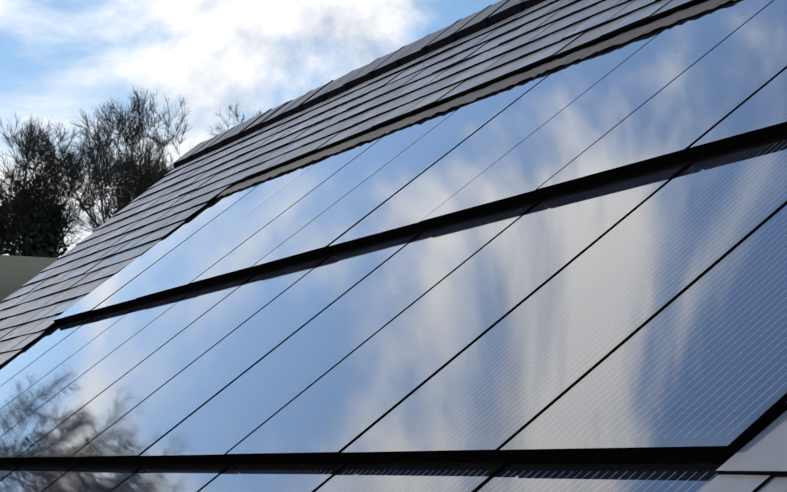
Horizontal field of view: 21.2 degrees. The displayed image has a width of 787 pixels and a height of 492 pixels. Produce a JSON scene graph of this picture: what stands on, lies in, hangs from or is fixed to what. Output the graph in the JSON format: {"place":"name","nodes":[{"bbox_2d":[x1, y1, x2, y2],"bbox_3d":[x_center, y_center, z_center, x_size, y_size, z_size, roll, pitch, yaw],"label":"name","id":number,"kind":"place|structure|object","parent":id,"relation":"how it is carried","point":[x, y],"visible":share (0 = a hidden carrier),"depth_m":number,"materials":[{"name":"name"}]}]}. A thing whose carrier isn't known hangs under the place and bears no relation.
{"place":"outdoors","nodes":[
{"label":"outdoors","id":0,"kind":"place"},
{"bbox_2d":[0,255,56,303],"bbox_3d":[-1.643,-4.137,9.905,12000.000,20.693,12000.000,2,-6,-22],"label":"wall","id":1,"kind":"structure","parent":0,"point":[17,273],"depth_m":110.80,"materials":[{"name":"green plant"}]},
{"bbox_2d":[0,173,70,257],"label":"bush","id":2,"kind":"object","parent":1,"relation":"on","point":[41,242],"visible":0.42,"depth_m":145.78,"materials":[{"name":"green plant"}]},
{"bbox_2d":[0,111,134,257],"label":"tree","id":3,"kind":"object","parent":1,"relation":"on","point":[22,207],"visible":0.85,"depth_m":146.29,"materials":[{"name":"green plant"}]},
{"bbox_2d":[31,87,193,236],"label":"tree","id":4,"kind":"object","parent":1,"relation":"on","point":[127,187],"visible":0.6,"depth_m":164.16,"materials":[{"name":"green plant"}]},
{"bbox_2d":[222,0,729,195],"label":"house","id":5,"kind":"structure","parent":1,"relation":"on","point":[636,25],"depth_m":10.64,"materials":[{"name":"black"}]},
{"bbox_2d":[173,0,545,167],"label":"ridge tiles","id":6,"kind":"object","parent":5,"relation":"on","point":[490,15],"visible":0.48,"depth_m":14.40,"materials":[{"name":"black stone"}]},
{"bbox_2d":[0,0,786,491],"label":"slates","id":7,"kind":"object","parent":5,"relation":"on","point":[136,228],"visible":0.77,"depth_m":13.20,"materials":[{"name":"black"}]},
{"bbox_2d":[256,0,731,182],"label":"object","id":8,"kind":"object","parent":5,"relation":"on","point":[520,81],"depth_m":9.64,"materials":[{"name":"black"}]},
{"bbox_2d":[0,0,786,491],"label":"solar panels","id":9,"kind":"object","parent":8,"relation":"on","point":[572,276],"visible":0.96,"depth_m":6.72,"materials":[{"name":"blue glass"}]},
{"bbox_2d":[218,0,734,196],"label":"lead flashing","id":10,"kind":"object","parent":9,"relation":"on","point":[672,17],"visible":0.98,"depth_m":10.10,"materials":[{"name":"grey metal"}]},
{"bbox_2d":[0,195,786,420],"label":"trim","id":11,"kind":"structure","parent":8,"relation":"on","point":[54,325],"depth_m":13.54,"materials":[{"name":"black metal"}]},
{"bbox_2d":[210,103,267,135],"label":"ridge tree","id":12,"kind":"object","parent":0,"point":[234,113],"depth_m":239.62,"materials":[{"name":"green plant"}]},
{"bbox_2d":[0,0,500,256],"label":"sky","id":13,"kind":"structure","parent":0,"point":[60,60],"materials":[{"name":"blue"}]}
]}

